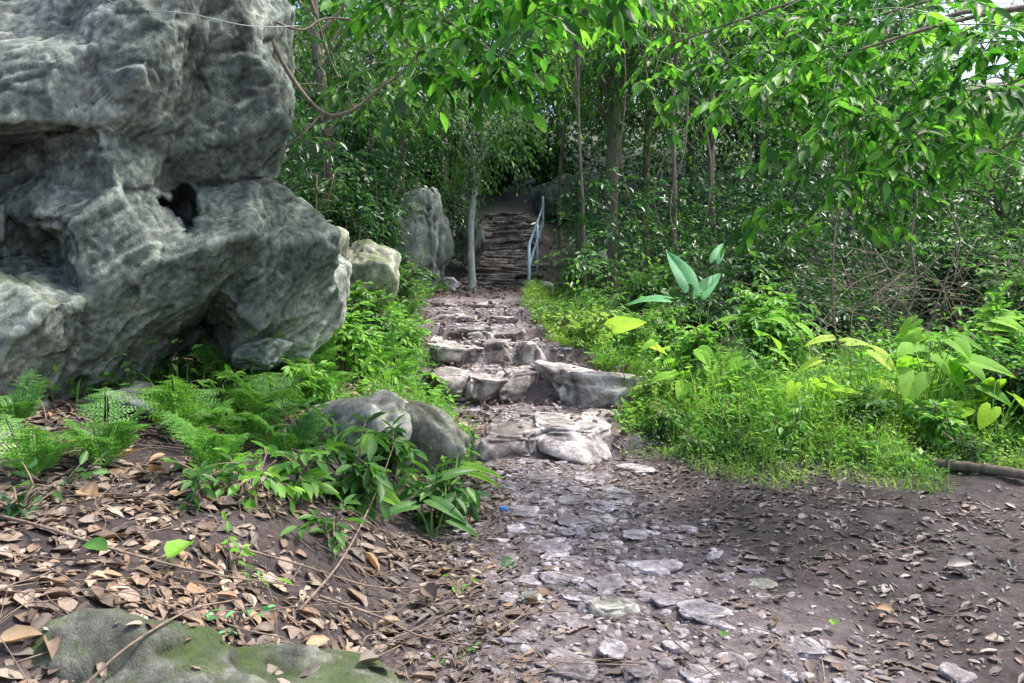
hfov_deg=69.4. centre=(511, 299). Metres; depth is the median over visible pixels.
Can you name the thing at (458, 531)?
path cobble
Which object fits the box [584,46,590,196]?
liana
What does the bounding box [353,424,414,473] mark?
leafy plant
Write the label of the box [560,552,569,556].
path cobble
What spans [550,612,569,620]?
path cobble
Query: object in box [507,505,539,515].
path stone
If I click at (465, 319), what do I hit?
step stone
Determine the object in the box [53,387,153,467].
fern
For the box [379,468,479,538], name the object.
broadleaf plant
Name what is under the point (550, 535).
path cobble
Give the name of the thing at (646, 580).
path cobble
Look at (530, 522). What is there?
path cobble
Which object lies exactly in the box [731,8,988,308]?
tree
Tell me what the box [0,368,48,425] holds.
fern
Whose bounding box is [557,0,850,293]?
tree
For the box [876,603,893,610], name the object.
fallen leaf
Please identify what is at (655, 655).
path cobble
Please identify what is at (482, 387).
step stone
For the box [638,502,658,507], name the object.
path cobble
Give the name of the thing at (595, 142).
forest
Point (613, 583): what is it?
path stone
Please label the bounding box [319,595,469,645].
fallen stick
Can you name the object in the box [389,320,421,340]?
fern
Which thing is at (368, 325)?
fern
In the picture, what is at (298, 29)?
bare branch
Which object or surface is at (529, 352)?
step stone
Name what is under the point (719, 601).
path cobble
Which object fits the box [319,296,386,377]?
shrub
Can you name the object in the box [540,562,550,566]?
path cobble
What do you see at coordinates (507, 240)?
stair step
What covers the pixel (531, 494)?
path cobble
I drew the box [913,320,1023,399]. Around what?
shrub
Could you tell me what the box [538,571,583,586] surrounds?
path stone
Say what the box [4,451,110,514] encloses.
leafy plant
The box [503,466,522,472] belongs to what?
path cobble
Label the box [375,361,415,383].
fern
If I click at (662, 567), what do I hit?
path stone
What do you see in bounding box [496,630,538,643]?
path stone
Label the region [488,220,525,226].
stair step
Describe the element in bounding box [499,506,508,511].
litter scrap
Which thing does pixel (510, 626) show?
path cobble
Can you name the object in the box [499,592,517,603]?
path cobble
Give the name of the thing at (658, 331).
shrub
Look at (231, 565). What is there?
leafy plant
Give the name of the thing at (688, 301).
shrub
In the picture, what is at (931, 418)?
shrub
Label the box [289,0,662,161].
arching tree
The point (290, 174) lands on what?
bank undergrowth
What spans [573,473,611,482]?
path stone
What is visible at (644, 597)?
path cobble
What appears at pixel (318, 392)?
shrub
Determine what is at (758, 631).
path cobble
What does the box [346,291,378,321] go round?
fern
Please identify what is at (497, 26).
tree
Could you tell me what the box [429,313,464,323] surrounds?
step stone
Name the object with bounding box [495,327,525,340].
step stone
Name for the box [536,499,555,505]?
path cobble
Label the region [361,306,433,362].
shrub
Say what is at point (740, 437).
shrub
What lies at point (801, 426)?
shrub
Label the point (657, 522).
path cobble
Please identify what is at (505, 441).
step stone
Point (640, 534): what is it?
path stone
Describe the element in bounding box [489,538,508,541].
path cobble
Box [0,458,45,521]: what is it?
leafy plant
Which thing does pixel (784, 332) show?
shrub
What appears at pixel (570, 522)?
path stone
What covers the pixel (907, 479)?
grass patch
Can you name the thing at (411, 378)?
bank grass
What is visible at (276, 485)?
leafy plant
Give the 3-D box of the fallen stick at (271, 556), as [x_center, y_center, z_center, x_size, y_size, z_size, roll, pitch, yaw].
[-0.751,1.270,3.526,1.086,0.379,0.040,0,0,-31]
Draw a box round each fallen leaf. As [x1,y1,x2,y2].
[75,481,97,496]
[83,536,107,550]
[164,539,193,557]
[306,635,329,646]
[420,583,436,597]
[501,556,514,566]
[718,631,726,636]
[829,619,839,624]
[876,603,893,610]
[947,555,972,566]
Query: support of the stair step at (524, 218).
on the ground at (320, 556)
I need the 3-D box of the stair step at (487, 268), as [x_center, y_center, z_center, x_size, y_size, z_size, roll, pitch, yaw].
[-0.141,-0.738,18.759,2.025,0.368,0.750,0,0,0]
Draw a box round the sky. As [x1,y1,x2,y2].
[294,0,1023,114]
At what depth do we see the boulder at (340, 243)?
8.40 m
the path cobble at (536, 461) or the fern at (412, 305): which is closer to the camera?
the path cobble at (536, 461)
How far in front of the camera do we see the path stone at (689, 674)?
2.93 m
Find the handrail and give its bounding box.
[527,196,543,287]
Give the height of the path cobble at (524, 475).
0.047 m
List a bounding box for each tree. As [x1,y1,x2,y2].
[288,0,523,222]
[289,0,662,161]
[295,0,545,209]
[339,0,500,200]
[373,34,570,291]
[383,0,601,153]
[483,3,664,176]
[493,0,736,288]
[497,0,635,248]
[511,0,647,303]
[542,0,765,264]
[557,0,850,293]
[562,0,1023,257]
[585,0,759,190]
[634,0,757,312]
[665,1,873,209]
[680,0,942,247]
[731,0,937,200]
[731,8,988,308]
[825,62,1022,251]
[899,82,1023,298]
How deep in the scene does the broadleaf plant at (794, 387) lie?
7.20 m
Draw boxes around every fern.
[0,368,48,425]
[0,414,86,475]
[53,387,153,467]
[131,375,235,443]
[160,411,249,477]
[188,329,284,388]
[204,407,287,449]
[216,371,307,423]
[247,408,325,460]
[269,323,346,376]
[283,351,359,402]
[328,324,372,361]
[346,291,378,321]
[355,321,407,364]
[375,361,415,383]
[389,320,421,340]
[393,299,419,318]
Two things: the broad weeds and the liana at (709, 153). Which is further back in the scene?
the liana at (709, 153)
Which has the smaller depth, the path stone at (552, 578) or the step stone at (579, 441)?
the path stone at (552, 578)
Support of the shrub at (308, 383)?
on the ground at (320, 556)
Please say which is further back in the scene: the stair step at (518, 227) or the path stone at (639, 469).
the stair step at (518, 227)
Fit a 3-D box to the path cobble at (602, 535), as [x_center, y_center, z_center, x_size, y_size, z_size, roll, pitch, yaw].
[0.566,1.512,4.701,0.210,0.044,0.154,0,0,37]
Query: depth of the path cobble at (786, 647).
3.09 m
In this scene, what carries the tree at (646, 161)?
on the ground at (320, 556)
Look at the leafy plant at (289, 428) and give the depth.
4.97 m
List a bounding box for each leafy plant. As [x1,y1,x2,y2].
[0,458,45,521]
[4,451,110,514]
[160,458,253,513]
[190,441,304,515]
[204,604,276,643]
[221,511,293,587]
[257,387,345,464]
[264,442,345,507]
[279,494,365,555]
[306,411,393,525]
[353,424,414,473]
[354,414,427,489]
[399,463,490,532]
[427,642,481,668]
[442,573,476,598]
[459,423,478,446]
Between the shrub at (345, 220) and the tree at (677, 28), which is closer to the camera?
the shrub at (345, 220)
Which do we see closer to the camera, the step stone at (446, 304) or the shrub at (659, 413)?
the shrub at (659, 413)
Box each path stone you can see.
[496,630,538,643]
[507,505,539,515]
[517,591,544,603]
[525,473,557,481]
[527,540,570,553]
[535,647,597,680]
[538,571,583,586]
[554,494,589,505]
[556,515,616,530]
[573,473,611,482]
[577,595,599,610]
[581,573,626,595]
[588,596,641,618]
[602,494,637,501]
[616,463,655,473]
[618,559,683,575]
[622,528,659,540]
[651,592,690,607]
[676,599,733,625]
[678,664,720,682]
[748,577,777,589]
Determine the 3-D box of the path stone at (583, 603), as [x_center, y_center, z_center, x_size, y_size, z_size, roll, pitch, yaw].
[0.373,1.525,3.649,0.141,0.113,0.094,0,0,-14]
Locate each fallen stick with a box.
[0,514,299,586]
[5,375,46,419]
[85,599,235,682]
[235,546,454,588]
[299,439,395,610]
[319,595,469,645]
[931,457,1023,479]
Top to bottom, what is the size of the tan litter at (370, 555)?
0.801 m
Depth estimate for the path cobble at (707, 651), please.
3.12 m
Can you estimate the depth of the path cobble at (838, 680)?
2.85 m
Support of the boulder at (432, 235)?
on the ground at (320, 556)
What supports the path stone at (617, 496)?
on the ground at (320, 556)
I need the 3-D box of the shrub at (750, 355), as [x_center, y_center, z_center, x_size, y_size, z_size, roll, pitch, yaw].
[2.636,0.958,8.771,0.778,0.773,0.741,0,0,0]
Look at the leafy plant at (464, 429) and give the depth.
7.08 m
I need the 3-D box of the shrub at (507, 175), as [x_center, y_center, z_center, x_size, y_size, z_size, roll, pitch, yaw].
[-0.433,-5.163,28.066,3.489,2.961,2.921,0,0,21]
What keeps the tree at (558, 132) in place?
on the ground at (320, 556)
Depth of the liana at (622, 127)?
14.49 m
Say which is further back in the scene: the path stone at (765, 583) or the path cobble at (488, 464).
the path cobble at (488, 464)
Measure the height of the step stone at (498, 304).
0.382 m
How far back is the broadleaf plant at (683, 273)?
9.11 m
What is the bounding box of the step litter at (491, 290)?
[412,211,649,441]
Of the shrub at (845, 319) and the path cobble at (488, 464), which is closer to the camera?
the path cobble at (488, 464)
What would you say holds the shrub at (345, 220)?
on the ground at (320, 556)
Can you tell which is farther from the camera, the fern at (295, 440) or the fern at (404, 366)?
the fern at (404, 366)
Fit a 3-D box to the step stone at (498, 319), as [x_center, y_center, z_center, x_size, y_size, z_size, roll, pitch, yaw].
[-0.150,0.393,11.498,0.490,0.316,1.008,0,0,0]
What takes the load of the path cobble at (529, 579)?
on the ground at (320, 556)
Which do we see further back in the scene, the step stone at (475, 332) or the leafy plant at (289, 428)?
the step stone at (475, 332)
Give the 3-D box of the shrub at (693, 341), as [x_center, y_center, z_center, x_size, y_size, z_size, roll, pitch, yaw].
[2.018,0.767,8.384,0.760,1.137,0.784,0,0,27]
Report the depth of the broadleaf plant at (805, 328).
8.06 m
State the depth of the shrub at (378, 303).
8.67 m
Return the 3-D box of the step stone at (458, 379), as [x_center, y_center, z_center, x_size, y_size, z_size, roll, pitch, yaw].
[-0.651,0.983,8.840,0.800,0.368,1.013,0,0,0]
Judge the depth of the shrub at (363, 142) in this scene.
12.28 m
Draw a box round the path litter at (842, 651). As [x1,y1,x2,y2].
[432,433,1023,682]
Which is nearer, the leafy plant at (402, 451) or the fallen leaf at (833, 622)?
the fallen leaf at (833, 622)
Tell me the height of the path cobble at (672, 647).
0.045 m
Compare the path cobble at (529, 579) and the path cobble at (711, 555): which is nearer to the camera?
the path cobble at (529, 579)
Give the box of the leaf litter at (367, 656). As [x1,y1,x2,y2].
[0,538,414,682]
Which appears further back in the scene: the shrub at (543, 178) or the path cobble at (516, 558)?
the shrub at (543, 178)
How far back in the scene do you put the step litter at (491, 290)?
10.24 m
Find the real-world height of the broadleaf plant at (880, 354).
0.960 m
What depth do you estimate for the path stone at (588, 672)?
2.98 m
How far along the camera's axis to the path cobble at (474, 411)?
8.03 m
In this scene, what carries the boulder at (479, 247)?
on the ground at (320, 556)
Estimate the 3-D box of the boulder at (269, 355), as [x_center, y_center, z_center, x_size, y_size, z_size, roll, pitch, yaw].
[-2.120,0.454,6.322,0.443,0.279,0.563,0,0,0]
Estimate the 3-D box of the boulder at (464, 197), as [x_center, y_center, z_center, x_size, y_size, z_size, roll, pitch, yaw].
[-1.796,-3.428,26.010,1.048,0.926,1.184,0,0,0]
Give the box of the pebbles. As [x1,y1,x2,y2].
[388,307,912,682]
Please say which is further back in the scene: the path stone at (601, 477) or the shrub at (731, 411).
the shrub at (731, 411)
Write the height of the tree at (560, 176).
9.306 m
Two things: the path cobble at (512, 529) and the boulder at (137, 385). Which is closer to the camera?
the path cobble at (512, 529)
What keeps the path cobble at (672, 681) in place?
on the ground at (320, 556)
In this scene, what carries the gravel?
on the ground at (320, 556)
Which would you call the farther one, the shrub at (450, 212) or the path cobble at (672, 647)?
the shrub at (450, 212)
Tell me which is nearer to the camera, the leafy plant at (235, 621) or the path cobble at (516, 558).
the leafy plant at (235, 621)
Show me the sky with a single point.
(1002, 60)
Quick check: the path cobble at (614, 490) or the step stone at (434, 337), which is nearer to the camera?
the path cobble at (614, 490)
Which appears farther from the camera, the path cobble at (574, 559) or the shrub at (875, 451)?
the shrub at (875, 451)
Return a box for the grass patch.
[588,304,1023,496]
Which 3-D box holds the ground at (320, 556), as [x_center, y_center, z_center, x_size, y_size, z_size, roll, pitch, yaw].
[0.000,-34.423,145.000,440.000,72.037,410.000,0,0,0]
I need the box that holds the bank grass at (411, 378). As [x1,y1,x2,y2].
[42,272,489,513]
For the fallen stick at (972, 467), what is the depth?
6.07 m
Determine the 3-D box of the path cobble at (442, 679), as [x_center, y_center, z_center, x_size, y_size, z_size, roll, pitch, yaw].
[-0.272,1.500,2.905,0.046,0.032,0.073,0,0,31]
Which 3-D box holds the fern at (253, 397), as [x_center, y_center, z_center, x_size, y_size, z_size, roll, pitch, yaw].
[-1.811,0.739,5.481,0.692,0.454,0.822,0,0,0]
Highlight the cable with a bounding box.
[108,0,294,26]
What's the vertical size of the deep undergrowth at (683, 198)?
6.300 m
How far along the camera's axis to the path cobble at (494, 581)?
4.00 m
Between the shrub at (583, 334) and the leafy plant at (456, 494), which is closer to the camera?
the leafy plant at (456, 494)
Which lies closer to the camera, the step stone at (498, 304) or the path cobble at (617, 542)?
the path cobble at (617, 542)
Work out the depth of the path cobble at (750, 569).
4.08 m
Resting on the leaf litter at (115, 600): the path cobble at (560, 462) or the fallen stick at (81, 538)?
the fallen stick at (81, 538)
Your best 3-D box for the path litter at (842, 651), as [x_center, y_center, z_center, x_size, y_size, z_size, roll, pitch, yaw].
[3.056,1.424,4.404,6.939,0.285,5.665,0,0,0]
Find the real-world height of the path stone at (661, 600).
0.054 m
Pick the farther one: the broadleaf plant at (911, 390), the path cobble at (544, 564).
the broadleaf plant at (911, 390)
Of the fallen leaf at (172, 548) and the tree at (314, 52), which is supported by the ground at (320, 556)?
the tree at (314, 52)
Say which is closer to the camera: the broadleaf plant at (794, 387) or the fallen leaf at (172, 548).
the fallen leaf at (172, 548)
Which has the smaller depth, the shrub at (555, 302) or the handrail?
the shrub at (555, 302)
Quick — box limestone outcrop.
[0,0,351,416]
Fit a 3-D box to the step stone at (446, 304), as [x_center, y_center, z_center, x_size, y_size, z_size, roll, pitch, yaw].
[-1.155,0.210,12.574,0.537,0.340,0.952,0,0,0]
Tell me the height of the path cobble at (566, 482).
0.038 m
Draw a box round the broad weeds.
[582,306,1023,481]
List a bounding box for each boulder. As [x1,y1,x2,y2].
[26,608,405,682]
[102,380,176,416]
[231,337,292,370]
[302,389,411,471]
[327,226,349,259]
[347,239,400,305]
[380,187,454,294]
[405,400,469,480]
[441,277,460,290]
[454,206,484,266]
[456,189,470,200]
[531,174,577,218]
[538,281,553,294]
[573,250,605,274]
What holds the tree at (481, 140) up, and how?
on the ground at (320, 556)
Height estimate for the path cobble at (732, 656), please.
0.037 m
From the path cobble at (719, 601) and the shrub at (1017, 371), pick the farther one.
the shrub at (1017, 371)
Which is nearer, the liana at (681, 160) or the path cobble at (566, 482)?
the path cobble at (566, 482)
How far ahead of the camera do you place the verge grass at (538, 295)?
12.19 m
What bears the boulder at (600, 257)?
on the ground at (320, 556)
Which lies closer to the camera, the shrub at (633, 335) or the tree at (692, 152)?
the shrub at (633, 335)
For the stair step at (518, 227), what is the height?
0.419 m
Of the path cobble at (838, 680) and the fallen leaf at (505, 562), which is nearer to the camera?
the path cobble at (838, 680)
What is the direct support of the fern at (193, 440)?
on the ground at (320, 556)
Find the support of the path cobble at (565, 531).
on the ground at (320, 556)
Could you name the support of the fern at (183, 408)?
on the ground at (320, 556)
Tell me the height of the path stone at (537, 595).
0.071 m
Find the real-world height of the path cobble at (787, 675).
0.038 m
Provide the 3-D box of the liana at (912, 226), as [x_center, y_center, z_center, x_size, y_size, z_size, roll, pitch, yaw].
[5.101,-0.772,9.500,0.226,2.320,0.028,0,0,0]
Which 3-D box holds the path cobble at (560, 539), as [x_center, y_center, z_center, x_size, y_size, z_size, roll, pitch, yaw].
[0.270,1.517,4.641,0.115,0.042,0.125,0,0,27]
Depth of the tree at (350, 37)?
17.97 m
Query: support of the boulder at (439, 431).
on the ground at (320, 556)
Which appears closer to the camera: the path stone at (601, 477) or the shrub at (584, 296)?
the path stone at (601, 477)
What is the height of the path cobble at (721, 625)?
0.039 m
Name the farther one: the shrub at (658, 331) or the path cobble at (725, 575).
the shrub at (658, 331)
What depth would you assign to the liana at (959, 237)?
9.99 m
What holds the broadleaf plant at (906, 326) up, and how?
on the ground at (320, 556)
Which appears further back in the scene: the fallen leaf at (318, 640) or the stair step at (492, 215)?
the stair step at (492, 215)
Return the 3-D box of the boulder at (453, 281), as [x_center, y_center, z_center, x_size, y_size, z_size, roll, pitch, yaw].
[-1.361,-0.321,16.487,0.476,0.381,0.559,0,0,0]
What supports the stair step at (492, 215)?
on the ground at (320, 556)
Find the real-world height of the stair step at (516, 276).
0.340 m
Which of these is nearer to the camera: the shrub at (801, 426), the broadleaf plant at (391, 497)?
the broadleaf plant at (391, 497)
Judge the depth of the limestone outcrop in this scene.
5.26 m
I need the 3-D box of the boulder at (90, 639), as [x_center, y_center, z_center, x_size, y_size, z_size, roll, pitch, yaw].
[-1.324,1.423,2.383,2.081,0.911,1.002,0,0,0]
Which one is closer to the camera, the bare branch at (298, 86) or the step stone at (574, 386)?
the bare branch at (298, 86)
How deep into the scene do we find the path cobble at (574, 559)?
4.18 m
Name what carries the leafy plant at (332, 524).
on the ground at (320, 556)
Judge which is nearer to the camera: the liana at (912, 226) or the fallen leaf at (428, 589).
the fallen leaf at (428, 589)
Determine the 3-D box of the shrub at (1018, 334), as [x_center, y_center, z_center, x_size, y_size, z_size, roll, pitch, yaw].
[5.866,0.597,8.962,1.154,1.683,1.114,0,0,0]
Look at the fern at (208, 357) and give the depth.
6.16 m
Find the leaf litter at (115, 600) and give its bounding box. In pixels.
[0,352,585,682]
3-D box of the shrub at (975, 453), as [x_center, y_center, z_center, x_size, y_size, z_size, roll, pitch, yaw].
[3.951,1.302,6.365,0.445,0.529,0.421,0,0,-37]
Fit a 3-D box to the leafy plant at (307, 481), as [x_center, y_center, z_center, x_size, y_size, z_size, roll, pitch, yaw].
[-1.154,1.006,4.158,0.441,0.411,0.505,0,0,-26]
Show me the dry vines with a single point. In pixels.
(908, 287)
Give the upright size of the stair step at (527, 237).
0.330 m
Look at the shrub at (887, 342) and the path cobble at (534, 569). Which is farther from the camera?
the shrub at (887, 342)
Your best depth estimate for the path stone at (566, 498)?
5.44 m
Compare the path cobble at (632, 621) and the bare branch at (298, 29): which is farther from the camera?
the bare branch at (298, 29)
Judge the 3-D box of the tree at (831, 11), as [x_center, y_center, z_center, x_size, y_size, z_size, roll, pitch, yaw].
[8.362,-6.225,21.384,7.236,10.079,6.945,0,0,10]
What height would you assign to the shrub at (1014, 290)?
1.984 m
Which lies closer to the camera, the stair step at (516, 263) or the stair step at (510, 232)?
the stair step at (516, 263)
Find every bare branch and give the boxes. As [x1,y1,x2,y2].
[271,17,390,30]
[272,8,440,145]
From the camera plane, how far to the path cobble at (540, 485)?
5.93 m
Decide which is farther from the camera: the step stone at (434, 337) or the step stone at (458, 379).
the step stone at (434, 337)
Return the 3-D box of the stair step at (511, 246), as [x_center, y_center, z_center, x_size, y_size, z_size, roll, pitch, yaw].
[-0.329,-1.378,20.630,2.285,0.454,0.822,0,0,0]
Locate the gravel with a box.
[179,322,1007,682]
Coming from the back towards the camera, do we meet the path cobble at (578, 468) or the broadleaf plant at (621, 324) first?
the broadleaf plant at (621, 324)
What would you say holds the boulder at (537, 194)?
on the ground at (320, 556)
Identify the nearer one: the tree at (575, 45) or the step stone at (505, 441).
the step stone at (505, 441)
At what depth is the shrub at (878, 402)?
7.09 m
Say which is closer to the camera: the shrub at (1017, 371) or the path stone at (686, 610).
the path stone at (686, 610)
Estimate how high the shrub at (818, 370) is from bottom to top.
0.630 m
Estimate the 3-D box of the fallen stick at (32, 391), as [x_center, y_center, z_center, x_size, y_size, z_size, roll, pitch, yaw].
[-3.062,0.663,4.682,0.387,0.419,0.074,0,0,15]
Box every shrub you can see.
[190,364,259,429]
[224,364,321,418]
[278,167,355,234]
[279,353,342,411]
[287,143,395,246]
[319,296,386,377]
[323,88,437,267]
[347,280,401,339]
[352,218,404,267]
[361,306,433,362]
[382,167,487,273]
[393,248,439,304]
[409,115,476,191]
[466,126,536,196]
[506,111,585,197]
[529,295,596,346]
[540,298,573,316]
[543,282,631,341]
[545,260,606,297]
[546,305,618,354]
[587,294,682,372]
[600,256,690,318]
[622,301,705,365]
[629,362,694,409]
[636,259,752,345]
[642,388,684,441]
[651,317,724,399]
[667,418,714,463]
[692,393,759,435]
[707,236,828,315]
[714,348,762,391]
[715,422,769,465]
[725,283,835,381]
[759,395,816,448]
[762,268,911,364]
[806,366,864,398]
[835,381,898,434]
[845,441,909,467]
[850,336,947,376]
[869,217,1023,335]
[901,398,966,452]
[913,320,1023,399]
[941,421,1003,462]
[942,243,1023,332]
[951,280,1023,362]
[952,332,1023,429]
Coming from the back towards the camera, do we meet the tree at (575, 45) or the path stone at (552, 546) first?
the tree at (575, 45)
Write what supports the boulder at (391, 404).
on the ground at (320, 556)
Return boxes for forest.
[291,0,1023,255]
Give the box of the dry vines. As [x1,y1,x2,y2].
[733,233,1023,379]
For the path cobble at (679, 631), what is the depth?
3.30 m
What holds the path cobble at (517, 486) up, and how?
on the ground at (320, 556)
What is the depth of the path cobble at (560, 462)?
6.69 m
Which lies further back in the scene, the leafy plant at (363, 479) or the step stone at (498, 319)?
the step stone at (498, 319)
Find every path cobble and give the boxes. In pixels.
[437,676,450,682]
[452,528,468,534]
[465,409,484,412]
[478,483,495,488]
[479,572,500,583]
[480,559,490,563]
[483,463,497,466]
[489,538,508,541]
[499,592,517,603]
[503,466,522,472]
[503,553,518,560]
[505,482,528,490]
[506,524,525,533]
[508,623,520,632]
[510,574,541,587]
[519,474,531,477]
[520,519,538,524]
[524,492,539,497]
[526,460,548,464]
[530,565,542,571]
[532,484,550,488]
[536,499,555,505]
[540,552,564,560]
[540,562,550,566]
[542,532,554,537]
[549,537,565,541]
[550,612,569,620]
[554,461,567,464]
[555,479,570,485]
[556,526,575,536]
[557,615,585,627]
[558,589,581,601]
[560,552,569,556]
[561,556,583,563]
[566,487,585,494]
[571,465,584,470]
[574,531,587,536]
[587,532,617,540]
[590,500,617,512]
[597,636,627,659]
[604,487,631,494]
[611,541,623,545]
[613,498,631,506]
[619,659,657,682]
[627,620,638,623]
[636,591,652,602]
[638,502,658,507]
[643,576,654,583]
[651,519,663,523]
[651,651,666,659]
[661,534,678,540]
[661,640,689,653]
[662,679,682,682]
[673,627,688,636]
[676,525,696,533]
[701,646,713,656]
[706,551,722,560]
[711,599,729,605]
[712,620,735,630]
[712,651,748,667]
[716,571,734,579]
[736,565,765,573]
[752,627,768,633]
[755,593,770,599]
[774,644,791,651]
[780,669,796,679]
[788,637,827,658]
[819,639,830,646]
[832,677,849,682]
[938,662,977,682]
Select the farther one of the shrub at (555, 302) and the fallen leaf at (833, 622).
the shrub at (555, 302)
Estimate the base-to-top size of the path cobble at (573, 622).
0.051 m
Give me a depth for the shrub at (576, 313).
10.72 m
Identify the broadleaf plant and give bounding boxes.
[327,430,400,504]
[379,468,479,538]
[457,462,503,487]
[604,316,666,405]
[626,243,724,336]
[641,340,737,421]
[712,314,814,405]
[786,376,858,422]
[794,335,920,403]
[874,333,1014,429]
[896,309,1023,358]
[930,377,1023,442]
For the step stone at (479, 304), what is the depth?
12.07 m
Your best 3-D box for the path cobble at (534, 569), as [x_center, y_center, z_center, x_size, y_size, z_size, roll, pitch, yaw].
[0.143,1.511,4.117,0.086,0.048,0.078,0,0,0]
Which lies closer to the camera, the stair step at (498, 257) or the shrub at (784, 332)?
the shrub at (784, 332)
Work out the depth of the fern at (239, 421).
4.83 m
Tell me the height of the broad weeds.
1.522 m
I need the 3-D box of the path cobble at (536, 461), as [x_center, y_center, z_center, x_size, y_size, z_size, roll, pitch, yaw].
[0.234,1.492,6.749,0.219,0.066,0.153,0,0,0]
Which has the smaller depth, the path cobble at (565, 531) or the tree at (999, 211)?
the path cobble at (565, 531)
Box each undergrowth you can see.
[279,108,456,294]
[530,135,1023,354]
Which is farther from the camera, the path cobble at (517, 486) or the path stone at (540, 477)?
the path stone at (540, 477)
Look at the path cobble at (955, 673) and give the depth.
2.91 m
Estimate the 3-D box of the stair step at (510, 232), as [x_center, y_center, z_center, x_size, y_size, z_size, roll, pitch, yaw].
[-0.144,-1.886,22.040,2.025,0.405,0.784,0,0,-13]
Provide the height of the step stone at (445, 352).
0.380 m
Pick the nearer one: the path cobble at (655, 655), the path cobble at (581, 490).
the path cobble at (655, 655)
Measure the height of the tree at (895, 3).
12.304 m
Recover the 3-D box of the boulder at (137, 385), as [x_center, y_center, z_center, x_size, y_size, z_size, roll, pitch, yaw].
[-2.623,0.708,5.291,0.518,0.229,0.524,0,0,0]
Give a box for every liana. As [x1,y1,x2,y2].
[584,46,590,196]
[620,38,639,229]
[645,23,667,248]
[669,40,689,255]
[688,14,711,239]
[831,132,844,339]
[900,150,917,319]
[941,161,960,330]
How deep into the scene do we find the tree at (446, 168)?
23.86 m
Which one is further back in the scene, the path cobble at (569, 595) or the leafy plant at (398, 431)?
the leafy plant at (398, 431)
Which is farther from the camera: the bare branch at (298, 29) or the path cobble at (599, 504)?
the bare branch at (298, 29)
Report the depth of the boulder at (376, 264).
9.27 m
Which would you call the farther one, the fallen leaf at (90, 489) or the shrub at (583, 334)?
the shrub at (583, 334)
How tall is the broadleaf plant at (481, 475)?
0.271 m
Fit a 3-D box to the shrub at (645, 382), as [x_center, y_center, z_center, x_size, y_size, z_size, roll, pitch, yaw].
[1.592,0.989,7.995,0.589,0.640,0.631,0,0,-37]
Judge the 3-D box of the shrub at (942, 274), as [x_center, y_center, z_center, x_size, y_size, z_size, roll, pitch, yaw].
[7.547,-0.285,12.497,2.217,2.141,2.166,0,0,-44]
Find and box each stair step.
[457,278,552,285]
[460,273,547,279]
[475,263,535,272]
[477,260,545,267]
[478,215,535,222]
[479,255,525,260]
[480,212,533,218]
[482,249,542,255]
[483,224,541,231]
[484,235,535,240]
[485,237,525,245]
[485,242,540,250]
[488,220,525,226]
[492,230,538,234]
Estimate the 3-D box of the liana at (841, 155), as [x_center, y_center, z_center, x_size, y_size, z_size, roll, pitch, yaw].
[4.409,-0.947,10.000,0.181,2.978,0.029,0,0,0]
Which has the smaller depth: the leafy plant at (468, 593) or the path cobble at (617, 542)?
the leafy plant at (468, 593)
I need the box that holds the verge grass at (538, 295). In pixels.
[515,276,661,373]
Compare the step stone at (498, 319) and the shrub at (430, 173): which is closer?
the step stone at (498, 319)
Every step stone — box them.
[421,366,477,400]
[426,340,476,364]
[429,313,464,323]
[431,302,457,306]
[431,335,442,340]
[454,326,495,339]
[458,315,481,322]
[463,301,488,307]
[465,338,516,366]
[465,373,508,400]
[470,419,543,462]
[486,315,517,323]
[488,301,505,308]
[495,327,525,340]
[495,364,539,400]
[514,341,545,365]
[529,360,675,408]
[533,411,610,464]
[580,408,637,424]
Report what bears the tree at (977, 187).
on the ground at (320, 556)
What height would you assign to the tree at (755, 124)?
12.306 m
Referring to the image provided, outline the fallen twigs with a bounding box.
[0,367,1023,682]
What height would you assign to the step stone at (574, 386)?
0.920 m
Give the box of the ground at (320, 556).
[0,34,1023,682]
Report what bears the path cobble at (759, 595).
on the ground at (320, 556)
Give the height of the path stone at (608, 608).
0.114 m
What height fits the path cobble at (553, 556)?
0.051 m
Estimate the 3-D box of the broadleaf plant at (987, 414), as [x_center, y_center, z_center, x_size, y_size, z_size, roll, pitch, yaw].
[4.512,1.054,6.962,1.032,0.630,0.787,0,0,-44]
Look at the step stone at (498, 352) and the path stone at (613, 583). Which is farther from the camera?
the step stone at (498, 352)
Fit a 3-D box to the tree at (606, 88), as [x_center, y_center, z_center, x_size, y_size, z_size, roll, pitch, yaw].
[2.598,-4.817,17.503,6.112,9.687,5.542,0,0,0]
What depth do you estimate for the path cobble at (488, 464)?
6.69 m
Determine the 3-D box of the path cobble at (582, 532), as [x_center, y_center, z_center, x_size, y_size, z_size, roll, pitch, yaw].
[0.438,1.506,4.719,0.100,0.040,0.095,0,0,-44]
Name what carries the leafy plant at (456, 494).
on the ground at (320, 556)
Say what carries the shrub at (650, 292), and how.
on the ground at (320, 556)
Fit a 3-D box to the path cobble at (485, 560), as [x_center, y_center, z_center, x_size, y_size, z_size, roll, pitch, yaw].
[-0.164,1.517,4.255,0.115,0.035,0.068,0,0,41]
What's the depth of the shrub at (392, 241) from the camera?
13.11 m
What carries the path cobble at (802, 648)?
on the ground at (320, 556)
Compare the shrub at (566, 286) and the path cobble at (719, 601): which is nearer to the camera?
the path cobble at (719, 601)
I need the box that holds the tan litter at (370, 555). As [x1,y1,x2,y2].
[48,412,448,628]
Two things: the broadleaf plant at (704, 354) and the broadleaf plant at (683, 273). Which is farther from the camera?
the broadleaf plant at (683, 273)
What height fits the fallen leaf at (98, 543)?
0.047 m

